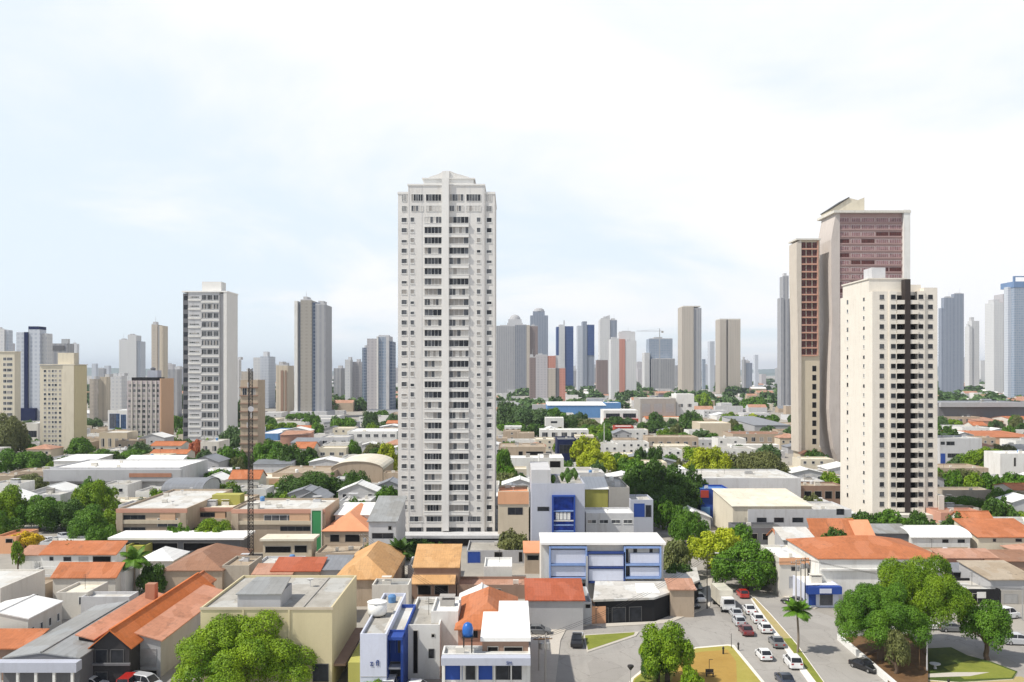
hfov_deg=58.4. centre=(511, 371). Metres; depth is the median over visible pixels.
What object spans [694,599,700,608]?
car
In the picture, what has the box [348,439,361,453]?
tree
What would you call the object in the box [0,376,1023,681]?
ground
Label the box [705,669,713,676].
bench
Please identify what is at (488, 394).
window
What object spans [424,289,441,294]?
balcony window
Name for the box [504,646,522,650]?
window
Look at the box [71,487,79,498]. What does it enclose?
tree
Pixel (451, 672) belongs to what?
shop window
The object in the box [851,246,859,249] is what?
window
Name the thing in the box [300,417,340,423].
building
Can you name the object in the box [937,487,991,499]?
house
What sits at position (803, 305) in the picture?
window
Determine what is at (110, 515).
tree
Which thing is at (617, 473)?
shed
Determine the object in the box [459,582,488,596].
shed
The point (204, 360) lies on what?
window
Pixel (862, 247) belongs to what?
window
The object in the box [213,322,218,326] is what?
window
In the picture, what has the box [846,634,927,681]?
planter bed
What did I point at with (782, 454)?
building
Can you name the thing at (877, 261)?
window
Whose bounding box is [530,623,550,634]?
car
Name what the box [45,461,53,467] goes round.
tree
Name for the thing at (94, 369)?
apartment block
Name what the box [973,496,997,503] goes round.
bush
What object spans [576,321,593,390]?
office tower
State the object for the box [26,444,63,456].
house
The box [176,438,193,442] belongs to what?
tree
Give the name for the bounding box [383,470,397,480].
building
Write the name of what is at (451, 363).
balcony window
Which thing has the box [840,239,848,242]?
window
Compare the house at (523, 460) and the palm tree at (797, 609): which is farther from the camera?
the house at (523, 460)
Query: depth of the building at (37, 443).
468.49 m
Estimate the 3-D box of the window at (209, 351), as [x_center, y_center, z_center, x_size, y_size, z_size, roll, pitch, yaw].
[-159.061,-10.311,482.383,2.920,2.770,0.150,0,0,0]
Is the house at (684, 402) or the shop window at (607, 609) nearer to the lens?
the shop window at (607, 609)
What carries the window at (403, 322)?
in the apartment tower at (447, 353)
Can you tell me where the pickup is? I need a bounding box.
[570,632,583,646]
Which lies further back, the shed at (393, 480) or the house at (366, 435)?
the house at (366, 435)
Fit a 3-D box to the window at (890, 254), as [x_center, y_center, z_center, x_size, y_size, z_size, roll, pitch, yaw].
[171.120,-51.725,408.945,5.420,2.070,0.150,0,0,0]
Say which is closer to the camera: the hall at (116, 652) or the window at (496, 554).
the hall at (116, 652)
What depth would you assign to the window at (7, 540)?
211.08 m
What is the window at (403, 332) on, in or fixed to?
in the apartment tower at (447, 353)
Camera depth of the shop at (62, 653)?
118.94 m
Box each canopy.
[108,530,255,553]
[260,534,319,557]
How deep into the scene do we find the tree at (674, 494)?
255.08 m
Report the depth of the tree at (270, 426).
620.66 m
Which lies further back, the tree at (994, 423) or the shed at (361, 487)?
the tree at (994, 423)
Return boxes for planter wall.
[837,632,896,681]
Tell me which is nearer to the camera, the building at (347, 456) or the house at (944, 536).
the house at (944, 536)
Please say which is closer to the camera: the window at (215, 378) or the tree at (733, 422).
the window at (215, 378)
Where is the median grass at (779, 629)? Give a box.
[752,598,822,680]
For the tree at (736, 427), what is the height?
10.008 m
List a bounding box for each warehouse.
[200,575,362,681]
[545,401,605,417]
[603,401,620,408]
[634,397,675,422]
[681,468,800,497]
[712,488,813,528]
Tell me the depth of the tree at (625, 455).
375.06 m
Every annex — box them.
[75,582,162,641]
[134,585,222,677]
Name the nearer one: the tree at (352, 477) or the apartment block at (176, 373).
the tree at (352, 477)
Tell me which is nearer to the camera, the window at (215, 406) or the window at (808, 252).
the window at (808, 252)
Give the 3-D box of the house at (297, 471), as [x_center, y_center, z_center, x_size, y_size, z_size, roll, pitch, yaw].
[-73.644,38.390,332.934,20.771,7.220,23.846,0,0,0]
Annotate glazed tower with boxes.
[788,238,824,456]
[817,197,910,461]
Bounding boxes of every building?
[0,472,25,480]
[0,478,34,491]
[11,468,49,481]
[31,441,39,445]
[37,488,73,501]
[37,563,56,576]
[40,536,85,544]
[45,577,52,598]
[53,454,74,459]
[87,433,98,436]
[87,437,98,439]
[90,428,107,432]
[90,440,98,448]
[101,497,147,511]
[104,429,126,431]
[105,480,141,496]
[106,446,126,451]
[108,409,126,429]
[115,438,145,447]
[118,498,141,507]
[135,486,161,497]
[144,449,175,454]
[238,483,273,497]
[239,379,264,467]
[262,554,305,562]
[265,411,287,416]
[275,418,283,421]
[277,422,310,425]
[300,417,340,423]
[314,432,333,436]
[315,415,344,418]
[315,544,362,556]
[323,442,361,448]
[333,427,358,434]
[340,493,375,506]
[342,453,364,458]
[359,415,387,423]
[366,409,397,413]
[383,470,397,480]
[408,557,413,577]
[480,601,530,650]
[496,436,506,442]
[503,426,520,440]
[508,438,534,442]
[514,466,526,475]
[517,432,533,438]
[530,462,584,540]
[535,436,553,449]
[539,532,665,599]
[555,436,576,461]
[564,467,590,470]
[574,434,593,438]
[576,468,603,476]
[599,442,617,451]
[603,452,631,454]
[611,440,648,452]
[613,435,637,439]
[622,429,647,439]
[641,460,666,469]
[643,435,697,447]
[646,446,681,460]
[653,443,690,457]
[684,429,703,434]
[698,437,711,446]
[699,409,726,416]
[710,415,739,420]
[712,436,745,446]
[713,444,755,454]
[722,429,785,443]
[738,412,769,416]
[748,499,851,527]
[756,449,784,457]
[781,414,790,419]
[792,456,833,468]
[799,474,824,481]
[921,539,968,551]
[937,435,981,463]
[937,464,988,473]
[944,502,981,510]
[952,425,989,430]
[969,436,995,444]
[993,517,1023,524]
[1000,437,1023,444]
[1002,442,1023,450]
[1016,429,1023,433]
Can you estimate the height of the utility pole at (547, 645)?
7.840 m
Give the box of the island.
[584,631,638,652]
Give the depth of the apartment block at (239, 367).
894.62 m
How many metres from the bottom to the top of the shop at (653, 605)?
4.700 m
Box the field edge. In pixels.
[631,644,763,681]
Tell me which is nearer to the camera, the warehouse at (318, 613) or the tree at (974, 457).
the warehouse at (318, 613)
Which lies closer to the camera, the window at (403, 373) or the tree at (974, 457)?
the window at (403, 373)
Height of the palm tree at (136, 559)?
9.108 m
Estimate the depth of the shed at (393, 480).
289.50 m
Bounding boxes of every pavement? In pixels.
[530,624,589,681]
[590,578,711,626]
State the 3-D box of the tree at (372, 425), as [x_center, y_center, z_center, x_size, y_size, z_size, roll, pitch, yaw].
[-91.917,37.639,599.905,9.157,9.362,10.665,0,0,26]
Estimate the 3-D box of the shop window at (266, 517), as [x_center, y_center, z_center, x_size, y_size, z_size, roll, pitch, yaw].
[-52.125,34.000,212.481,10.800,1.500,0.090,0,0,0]
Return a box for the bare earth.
[672,650,736,681]
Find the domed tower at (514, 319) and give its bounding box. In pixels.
[508,315,521,322]
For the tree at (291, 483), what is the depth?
288.02 m
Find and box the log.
[864,649,877,654]
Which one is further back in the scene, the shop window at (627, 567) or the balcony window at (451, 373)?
the balcony window at (451, 373)
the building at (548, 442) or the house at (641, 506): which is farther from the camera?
the building at (548, 442)
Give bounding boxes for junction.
[529,530,1023,681]
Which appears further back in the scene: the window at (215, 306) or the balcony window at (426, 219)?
the window at (215, 306)
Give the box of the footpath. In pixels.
[928,672,987,676]
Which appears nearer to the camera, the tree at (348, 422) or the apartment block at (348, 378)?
the tree at (348, 422)
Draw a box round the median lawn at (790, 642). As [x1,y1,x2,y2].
[783,638,822,681]
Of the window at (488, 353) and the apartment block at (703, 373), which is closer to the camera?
the window at (488, 353)
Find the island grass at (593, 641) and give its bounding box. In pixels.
[585,632,634,649]
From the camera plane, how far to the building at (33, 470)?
324.56 m
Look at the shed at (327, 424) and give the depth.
675.36 m
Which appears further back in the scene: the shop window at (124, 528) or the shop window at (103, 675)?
the shop window at (124, 528)
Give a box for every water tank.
[367,599,386,617]
[462,622,473,652]
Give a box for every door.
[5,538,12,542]
[79,557,87,560]
[93,556,110,561]
[140,649,155,666]
[140,670,156,675]
[152,543,177,549]
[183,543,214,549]
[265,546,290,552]
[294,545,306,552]
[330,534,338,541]
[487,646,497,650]
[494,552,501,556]
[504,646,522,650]
[519,552,522,561]
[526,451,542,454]
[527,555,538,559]
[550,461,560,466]
[642,404,649,411]
[654,404,661,411]
[666,404,673,411]
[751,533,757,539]
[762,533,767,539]
[789,576,792,587]
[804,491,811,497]
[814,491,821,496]
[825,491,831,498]
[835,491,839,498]
[972,593,977,601]
[1004,594,1017,602]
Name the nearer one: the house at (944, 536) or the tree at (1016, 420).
the house at (944, 536)
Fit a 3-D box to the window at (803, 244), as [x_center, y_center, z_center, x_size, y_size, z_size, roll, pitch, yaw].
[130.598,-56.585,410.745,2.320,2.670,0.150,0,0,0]
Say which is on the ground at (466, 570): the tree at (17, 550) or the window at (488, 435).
the tree at (17, 550)
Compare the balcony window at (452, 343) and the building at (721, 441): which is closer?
the balcony window at (452, 343)
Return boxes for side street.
[159,668,196,681]
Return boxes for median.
[750,598,823,681]
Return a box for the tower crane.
[643,329,662,390]
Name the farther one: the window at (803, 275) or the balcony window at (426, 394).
the window at (803, 275)
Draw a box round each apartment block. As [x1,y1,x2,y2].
[72,343,78,352]
[90,376,99,419]
[92,364,97,378]
[98,368,105,376]
[98,374,112,420]
[104,366,110,381]
[111,373,127,409]
[168,363,175,368]
[168,367,182,416]
[238,357,242,401]
[241,369,251,379]
[334,366,344,395]
[345,357,352,399]
[353,359,361,400]
[362,345,366,401]
[573,368,575,386]
[594,367,595,382]
[596,359,607,393]
[636,361,641,380]
[637,368,641,384]
[675,365,677,385]
[702,359,704,388]
[705,364,707,384]
[708,341,714,391]
[742,357,751,387]
[753,355,757,386]
[759,374,765,384]
[775,368,776,383]
[979,360,984,381]
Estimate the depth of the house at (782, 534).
199.84 m
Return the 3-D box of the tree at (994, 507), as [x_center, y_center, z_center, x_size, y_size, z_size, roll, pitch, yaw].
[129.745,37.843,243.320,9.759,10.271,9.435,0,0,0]
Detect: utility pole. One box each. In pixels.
[359,533,367,547]
[533,636,544,669]
[538,634,551,681]
[706,552,718,608]
[791,560,800,600]
[800,558,804,600]
[801,557,809,601]
[926,639,927,670]
[1022,587,1022,620]
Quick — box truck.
[711,583,734,611]
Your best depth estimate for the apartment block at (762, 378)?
2404.86 m
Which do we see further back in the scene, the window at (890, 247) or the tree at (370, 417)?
the tree at (370, 417)
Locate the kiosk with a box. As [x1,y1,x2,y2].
[126,542,151,558]
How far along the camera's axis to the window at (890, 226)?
408.97 m
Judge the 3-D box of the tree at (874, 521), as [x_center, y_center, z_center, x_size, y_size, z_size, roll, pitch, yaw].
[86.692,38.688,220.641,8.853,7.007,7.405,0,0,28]
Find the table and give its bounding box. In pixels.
[929,662,940,668]
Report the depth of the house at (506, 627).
118.87 m
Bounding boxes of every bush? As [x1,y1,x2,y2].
[405,538,428,560]
[497,527,527,549]
[665,562,692,573]
[900,517,909,524]
[944,495,984,507]
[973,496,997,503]
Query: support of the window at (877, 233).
in the glazed tower at (856, 240)
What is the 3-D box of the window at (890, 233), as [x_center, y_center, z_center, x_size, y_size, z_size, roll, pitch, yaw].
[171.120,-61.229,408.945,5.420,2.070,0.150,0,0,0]
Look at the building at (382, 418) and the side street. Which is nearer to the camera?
the side street
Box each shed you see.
[18,488,43,500]
[31,481,78,492]
[138,432,173,444]
[198,453,229,466]
[209,471,229,484]
[282,426,314,432]
[287,484,328,497]
[300,486,334,497]
[309,456,344,465]
[324,421,359,427]
[324,425,339,432]
[337,479,381,507]
[362,441,380,451]
[377,476,397,491]
[380,424,397,427]
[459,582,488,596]
[496,441,500,453]
[496,492,497,522]
[501,475,529,503]
[604,470,624,476]
[611,428,630,439]
[662,457,675,467]
[683,505,711,527]
[708,412,724,418]
[781,443,792,453]
[788,466,822,478]
[817,461,839,474]
[937,476,945,486]
[957,431,973,435]
[989,427,1000,430]
[996,492,1023,513]
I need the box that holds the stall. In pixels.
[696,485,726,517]
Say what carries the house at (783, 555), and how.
on the ground at (466, 570)
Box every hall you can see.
[43,459,207,488]
[54,454,113,465]
[88,572,215,681]
[127,455,187,458]
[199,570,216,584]
[330,454,393,482]
[937,400,1023,418]
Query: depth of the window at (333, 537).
210.88 m
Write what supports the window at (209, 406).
in the apartment tower at (210, 360)
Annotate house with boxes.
[0,529,38,553]
[0,569,44,602]
[0,594,62,632]
[0,628,49,679]
[19,545,47,568]
[22,421,39,440]
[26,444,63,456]
[38,540,127,566]
[50,562,124,598]
[56,582,107,618]
[81,591,138,612]
[99,431,137,448]
[121,566,139,590]
[140,546,189,573]
[150,441,189,449]
[150,449,195,457]
[161,477,220,491]
[162,543,252,592]
[200,436,229,453]
[207,467,239,472]
[222,553,261,588]
[228,470,267,485]
[251,563,293,574]
[253,458,296,472]
[266,473,286,484]
[270,557,327,574]
[272,465,336,478]
[280,430,314,445]
[290,437,320,445]
[295,442,319,454]
[318,443,348,457]
[320,434,353,446]
[320,555,354,574]
[321,503,368,545]
[334,502,375,519]
[337,541,405,605]
[347,428,397,443]
[367,496,406,544]
[372,575,411,603]
[386,420,397,424]
[386,439,397,445]
[408,597,440,678]
[411,573,455,598]
[412,544,461,596]
[431,594,460,672]
[454,586,517,645]
[457,576,526,598]
[467,540,523,562]
[484,550,511,575]
[498,485,528,540]
[499,441,544,454]
[504,425,521,428]
[510,453,537,474]
[523,541,539,573]
[524,578,584,629]
[538,449,563,473]
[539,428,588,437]
[545,417,563,427]
[581,477,608,506]
[583,587,591,623]
[585,507,633,531]
[591,600,605,623]
[605,476,628,506]
[629,488,652,531]
[642,416,678,423]
[663,417,678,421]
[664,578,696,616]
[671,393,693,415]
[692,421,730,436]
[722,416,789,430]
[727,444,778,448]
[728,522,780,545]
[760,545,808,596]
[766,528,774,544]
[773,527,813,544]
[774,433,790,449]
[786,535,946,600]
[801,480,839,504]
[806,518,853,536]
[849,520,875,535]
[870,524,908,541]
[900,525,971,547]
[926,508,978,522]
[930,548,999,561]
[937,416,979,423]
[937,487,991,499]
[947,511,992,517]
[952,518,1023,548]
[956,560,1023,589]
[961,431,1023,443]
[963,421,987,426]
[968,417,1003,427]
[982,443,993,449]
[984,450,1023,475]
[984,549,1023,570]
[991,416,1023,426]
[994,483,1023,492]
[1000,543,1023,549]
[1000,589,1023,603]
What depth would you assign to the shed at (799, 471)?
323.19 m
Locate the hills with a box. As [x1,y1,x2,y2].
[87,366,937,375]
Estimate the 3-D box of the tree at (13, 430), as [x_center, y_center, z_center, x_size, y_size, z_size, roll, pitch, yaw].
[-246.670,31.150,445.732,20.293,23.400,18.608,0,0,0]
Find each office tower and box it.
[16,326,52,420]
[367,335,395,409]
[496,323,537,392]
[530,308,547,354]
[556,320,572,385]
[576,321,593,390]
[598,315,616,392]
[642,337,674,390]
[938,293,963,392]
[1000,276,1023,397]
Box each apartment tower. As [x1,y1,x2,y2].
[0,327,12,350]
[0,351,20,420]
[39,353,87,454]
[53,339,73,365]
[119,334,145,380]
[127,367,173,435]
[151,322,167,377]
[182,282,237,440]
[253,352,274,407]
[276,362,293,413]
[289,296,334,414]
[397,171,498,547]
[529,353,564,400]
[609,331,635,398]
[678,306,700,391]
[715,319,740,393]
[777,273,790,405]
[840,268,943,521]
[965,317,978,385]
[985,294,1003,392]
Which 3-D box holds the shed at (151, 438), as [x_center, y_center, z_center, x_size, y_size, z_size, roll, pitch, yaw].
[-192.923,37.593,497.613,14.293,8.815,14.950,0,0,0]
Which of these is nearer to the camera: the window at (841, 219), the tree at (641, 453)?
the tree at (641, 453)
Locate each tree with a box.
[0,412,31,452]
[0,448,46,472]
[0,483,28,525]
[0,510,21,533]
[7,473,49,489]
[10,494,70,530]
[11,530,44,547]
[11,540,24,568]
[23,444,36,452]
[31,451,53,467]
[44,498,85,532]
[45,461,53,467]
[64,436,96,454]
[66,510,110,538]
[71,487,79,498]
[72,503,103,519]
[76,478,120,511]
[77,476,95,487]
[85,524,120,539]
[87,417,103,428]
[92,448,137,458]
[102,508,115,527]
[111,451,125,458]
[120,545,151,590]
[127,441,152,452]
[132,448,147,454]
[135,562,167,592]
[149,487,162,496]
[166,522,190,532]
[170,609,319,681]
[174,415,182,431]
[176,428,182,437]
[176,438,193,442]
[188,439,200,456]
[194,518,231,532]
[195,448,211,458]
[203,468,228,476]
[217,444,240,460]
[218,425,239,448]
[220,480,241,488]
[223,485,247,493]
[229,456,245,469]
[236,449,250,469]
[238,400,239,421]
[250,438,291,467]
[264,491,283,497]
[265,415,274,424]
[266,424,275,429]
[267,418,277,426]
[273,422,297,429]
[275,470,338,493]
[277,443,303,465]
[279,491,295,497]
[285,413,303,419]
[298,454,319,465]
[301,411,320,424]
[302,446,318,458]
[311,422,323,433]
[319,476,342,497]
[330,415,339,426]
[331,417,356,426]
[336,470,371,497]
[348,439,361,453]
[348,496,365,501]
[361,411,380,427]
[362,442,380,453]
[366,422,379,427]
[369,447,386,453]
[374,485,397,499]
[375,410,388,414]
[377,441,397,470]
[386,413,397,419]
[389,536,414,556]
[496,399,516,426]
[496,448,513,472]
[496,471,520,484]
[497,422,525,430]
[500,464,517,476]
[510,404,552,426]
[520,423,545,436]
[539,406,568,426]
[564,419,572,427]
[564,459,573,466]
[568,414,581,419]
[569,433,600,459]
[571,418,581,426]
[576,412,587,419]
[576,448,616,472]
[577,418,598,426]
[587,424,609,437]
[591,460,605,473]
[597,428,612,440]
[602,416,626,425]
[603,423,612,430]
[612,456,635,470]
[614,453,629,462]
[617,454,634,461]
[621,458,686,493]
[623,417,637,425]
[623,454,648,479]
[629,482,659,496]
[634,446,646,459]
[636,420,661,432]
[640,619,695,681]
[640,651,677,681]
[646,444,662,459]
[648,411,663,421]
[648,420,666,431]
[651,484,697,520]
[653,495,674,529]
[655,427,669,434]
[662,472,703,507]
[663,453,677,459]
[663,538,691,569]
[665,417,680,426]
[667,504,682,534]
[668,506,710,543]
[669,423,683,434]
[673,458,683,465]
[678,410,703,428]
[680,664,704,681]
[682,445,697,460]
[682,445,733,468]
[682,463,708,495]
[686,526,752,569]
[692,428,709,436]
[694,392,712,406]
[702,432,718,436]
[710,538,776,590]
[719,411,738,420]
[723,451,746,467]
[728,418,738,430]
[731,522,753,542]
[733,424,744,430]
[733,449,790,472]
[739,396,769,409]
[755,443,781,459]
[760,425,775,430]
[766,414,779,421]
[782,596,811,652]
[783,426,790,433]
[803,492,822,500]
[804,448,821,456]
[816,451,828,457]
[820,470,839,483]
[820,526,846,536]
[833,582,933,660]
[852,509,876,519]
[866,519,881,523]
[872,508,903,524]
[876,553,978,652]
[883,629,910,673]
[905,512,936,524]
[909,509,920,520]
[937,415,948,424]
[937,423,941,429]
[937,426,958,434]
[940,511,967,524]
[941,468,981,479]
[942,469,963,486]
[945,456,965,463]
[948,419,962,424]
[954,446,999,466]
[957,598,1013,660]
[962,472,985,487]
[980,498,1017,511]
[981,472,1003,490]
[982,495,1019,516]
[985,487,1014,498]
[987,419,1003,427]
[993,443,1016,450]
[998,472,1020,483]
[1001,425,1015,432]
[1003,471,1023,482]
[1008,414,1022,426]
[1014,422,1023,428]
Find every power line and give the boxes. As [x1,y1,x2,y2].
[361,535,539,637]
[540,557,704,637]
[708,556,794,562]
[807,559,1018,589]
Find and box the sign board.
[311,509,322,550]
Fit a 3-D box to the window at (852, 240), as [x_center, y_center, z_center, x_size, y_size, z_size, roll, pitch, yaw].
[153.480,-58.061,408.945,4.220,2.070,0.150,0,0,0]
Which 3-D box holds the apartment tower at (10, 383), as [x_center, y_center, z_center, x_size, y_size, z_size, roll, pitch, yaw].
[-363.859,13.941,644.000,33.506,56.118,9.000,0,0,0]
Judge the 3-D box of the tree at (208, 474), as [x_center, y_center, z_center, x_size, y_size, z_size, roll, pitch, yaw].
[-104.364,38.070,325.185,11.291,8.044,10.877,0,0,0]
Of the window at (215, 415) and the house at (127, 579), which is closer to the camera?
the house at (127, 579)
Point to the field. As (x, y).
(745, 673)
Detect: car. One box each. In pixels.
[57,532,67,535]
[89,676,108,681]
[408,678,426,681]
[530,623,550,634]
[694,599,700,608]
[697,591,705,601]
[728,608,742,615]
[732,615,745,625]
[736,589,749,597]
[738,624,753,635]
[742,604,756,613]
[750,612,764,622]
[755,648,772,660]
[757,622,772,632]
[768,636,785,647]
[774,672,794,681]
[780,596,803,603]
[783,653,802,668]
[848,657,876,672]
[939,621,964,632]
[1005,632,1023,644]
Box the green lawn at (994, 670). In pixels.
[944,661,1014,678]
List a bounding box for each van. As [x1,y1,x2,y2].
[116,672,135,681]
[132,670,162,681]
[382,674,398,681]
[1002,606,1019,618]
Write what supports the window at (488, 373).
in the apartment tower at (447, 353)
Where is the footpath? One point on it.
(953, 674)
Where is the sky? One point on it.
(643, 161)
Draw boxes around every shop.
[0,600,129,681]
[265,428,289,439]
[348,593,405,681]
[387,604,415,681]
[441,646,530,681]
[593,567,699,622]
[600,408,637,424]
[613,425,633,429]
[793,573,841,607]
[944,575,999,603]
[945,562,960,577]
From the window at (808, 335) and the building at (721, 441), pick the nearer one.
the window at (808, 335)
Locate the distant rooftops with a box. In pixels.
[87,381,1023,414]
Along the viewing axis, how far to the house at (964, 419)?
700.00 m
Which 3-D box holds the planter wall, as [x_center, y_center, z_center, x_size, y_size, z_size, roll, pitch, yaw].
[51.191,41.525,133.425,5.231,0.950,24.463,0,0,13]
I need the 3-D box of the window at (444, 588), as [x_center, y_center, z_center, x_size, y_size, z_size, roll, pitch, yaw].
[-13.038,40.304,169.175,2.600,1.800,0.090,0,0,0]
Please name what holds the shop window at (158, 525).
in the building at (166, 509)
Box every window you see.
[28,431,36,436]
[63,557,70,560]
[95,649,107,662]
[95,671,107,679]
[109,414,119,428]
[110,649,123,662]
[121,414,125,428]
[123,515,144,519]
[123,527,144,530]
[157,518,177,526]
[200,513,226,516]
[201,358,206,363]
[201,367,206,372]
[202,376,206,381]
[202,385,206,390]
[207,295,212,299]
[207,304,212,308]
[207,313,212,317]
[207,322,212,326]
[207,331,212,335]
[207,340,212,344]
[207,349,212,353]
[207,358,212,363]
[207,367,212,372]
[207,376,212,381]
[207,385,212,390]
[207,395,212,399]
[207,404,212,408]
[207,413,212,417]
[207,422,212,426]
[207,431,212,435]
[213,295,218,299]
[213,304,218,308]
[213,313,218,317]
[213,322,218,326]
[213,331,218,335]
[213,340,218,344]
[213,349,218,353]
[213,358,218,363]
[213,367,218,372]
[213,376,218,381]
[213,385,218,390]
[213,395,218,399]
[213,404,218,408]
[213,413,218,417]
[213,422,218,426]
[242,388,246,394]
[264,515,310,520]
[280,526,309,530]
[313,664,328,681]
[345,534,359,541]
[372,533,392,538]
[390,640,395,652]
[390,661,400,676]
[398,640,400,652]
[401,218,406,222]
[401,228,406,232]
[401,248,406,253]
[401,259,406,263]
[401,269,406,273]
[401,289,406,294]
[401,300,406,304]
[401,310,406,314]
[401,320,406,324]
[401,330,406,335]
[401,341,406,345]
[401,351,406,355]
[401,371,406,376]
[401,382,406,386]
[401,402,406,406]
[401,412,406,417]
[401,423,406,427]
[401,433,406,437]
[401,443,406,447]
[401,464,406,468]
[402,194,406,200]
[402,206,406,211]
[410,516,422,521]
[410,527,422,531]
[411,194,422,200]
[411,205,422,210]
[413,630,417,672]
[418,585,430,594]
[424,217,441,222]
[424,227,441,232]
[424,237,441,243]
[424,248,441,253]
[424,258,441,263]
[424,268,441,273]
[424,278,441,284]
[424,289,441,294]
[424,299,441,304]
[424,309,441,315]
[424,320,441,325]
[424,330,441,335]
[424,340,441,346]
[424,350,441,356]
[424,361,441,366]
[424,371,441,376]
[424,381,441,387]
[424,392,441,397]
[424,402,441,407]
[424,412,441,418]
[424,423,441,428]
[424,433,441,438]
[424,443,441,448]
[424,453,441,459]
[424,464,441,469]
[424,474,441,479]
[424,484,441,490]
[424,495,441,500]
[424,505,441,510]
[426,194,440,200]
[426,205,440,210]
[426,516,440,521]
[426,527,440,531]
[428,649,433,657]
[434,585,447,594]
[445,666,459,679]
[449,194,462,200]
[449,205,462,210]
[449,217,468,222]
[449,227,468,232]
[449,237,468,243]
[449,248,468,253]
[449,258,468,263]
[449,268,468,273]
[449,278,468,284]
[449,289,468,294]
[449,299,468,304]
[449,309,468,315]
[449,320,468,325]
[449,330,468,335]
[449,340,468,346]
[449,350,468,356]
[449,361,468,366]
[449,371,468,376]
[449,381,468,387]
[449,392,468,397]
[449,402,468,407]
[449,412,468,418]
[449,423,468,428]
[449,433,468,438]
[449,443,468,448]
[449,453,468,459]
[449,464,468,469]
[449,474,468,479]
[449,484,468,490]
[449,495,468,500]
[449,505,468,510]
[449,516,462,521]
[449,527,462,531]
[462,631,477,637]
[466,194,480,200]
[466,205,480,210]
[466,666,474,679]
[468,516,480,521]
[468,527,480,531]
[468,552,479,562]
[478,666,491,679]
[486,194,491,200]
[486,206,491,211]
[486,218,491,222]
[486,228,491,232]
[486,238,491,242]
[486,269,491,273]
[486,279,491,283]
[486,289,491,294]
[486,310,491,314]
[486,320,491,324]
[486,330,491,335]
[486,341,491,345]
[486,351,491,355]
[486,361,491,365]
[486,371,491,376]
[486,382,491,386]
[486,392,491,396]
[486,402,491,406]
[486,423,491,427]
[486,433,491,437]
[486,464,491,468]
[487,516,491,521]
[496,666,521,679]
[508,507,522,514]
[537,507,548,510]
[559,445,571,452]
[587,520,596,523]
[596,608,608,622]
[599,520,608,523]
[606,413,619,417]
[611,520,620,523]
[612,607,625,621]
[623,413,635,417]
[623,520,632,523]
[626,566,629,575]
[629,606,641,621]
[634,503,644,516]
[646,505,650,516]
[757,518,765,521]
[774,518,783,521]
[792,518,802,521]
[801,242,805,247]
[801,250,805,255]
[801,257,805,262]
[801,265,805,270]
[801,273,805,278]
[801,280,805,285]
[801,288,805,293]
[801,295,805,300]
[801,303,805,308]
[801,311,805,316]
[801,318,805,323]
[801,326,805,331]
[801,333,805,338]
[801,341,805,346]
[801,349,805,354]
[806,242,811,247]
[806,250,811,255]
[806,257,811,262]
[806,265,811,270]
[806,273,811,278]
[806,280,811,285]
[806,288,811,293]
[806,295,811,300]
[806,303,811,308]
[806,311,811,316]
[806,318,811,323]
[806,326,811,331]
[806,333,811,338]
[806,341,811,346]
[806,349,811,354]
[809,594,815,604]
[812,242,816,247]
[812,250,816,255]
[812,257,816,262]
[812,265,816,270]
[812,273,816,278]
[812,280,816,285]
[812,288,816,293]
[812,295,816,300]
[812,303,816,308]
[812,311,816,316]
[812,318,816,323]
[812,326,816,331]
[812,333,816,338]
[812,341,816,346]
[812,349,816,354]
[819,594,832,604]
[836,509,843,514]
[840,218,848,221]
[840,225,848,228]
[840,232,848,235]
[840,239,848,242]
[840,246,848,249]
[840,253,848,256]
[840,260,848,263]
[840,267,848,270]
[851,218,859,221]
[851,225,859,228]
[851,232,859,235]
[851,239,859,242]
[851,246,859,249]
[851,253,859,256]
[851,260,859,263]
[851,267,859,270]
[861,218,873,221]
[861,225,873,228]
[861,232,873,235]
[861,239,873,242]
[861,246,873,249]
[861,253,873,256]
[861,260,873,263]
[876,218,887,221]
[876,225,887,228]
[876,232,887,235]
[876,239,887,242]
[876,246,887,249]
[876,253,887,256]
[876,260,887,263]
[889,218,900,221]
[889,225,900,228]
[889,232,900,235]
[889,239,900,242]
[889,246,900,249]
[889,253,900,256]
[889,260,900,263]
[889,267,900,270]
[889,275,900,277]
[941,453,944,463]
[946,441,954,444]
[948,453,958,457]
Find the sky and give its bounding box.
[0,0,1023,370]
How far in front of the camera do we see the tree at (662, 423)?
631.79 m
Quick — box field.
[633,646,760,681]
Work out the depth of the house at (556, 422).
615.52 m
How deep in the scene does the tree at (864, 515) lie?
230.45 m
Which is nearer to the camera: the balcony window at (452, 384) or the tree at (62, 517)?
the balcony window at (452, 384)
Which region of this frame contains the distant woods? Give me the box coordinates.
[87,378,1021,410]
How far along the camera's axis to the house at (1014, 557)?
187.14 m
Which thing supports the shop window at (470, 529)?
in the apartment tower at (447, 353)
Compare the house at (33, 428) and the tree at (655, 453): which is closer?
the tree at (655, 453)
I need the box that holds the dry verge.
[928,676,1023,681]
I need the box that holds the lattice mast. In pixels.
[247,368,253,555]

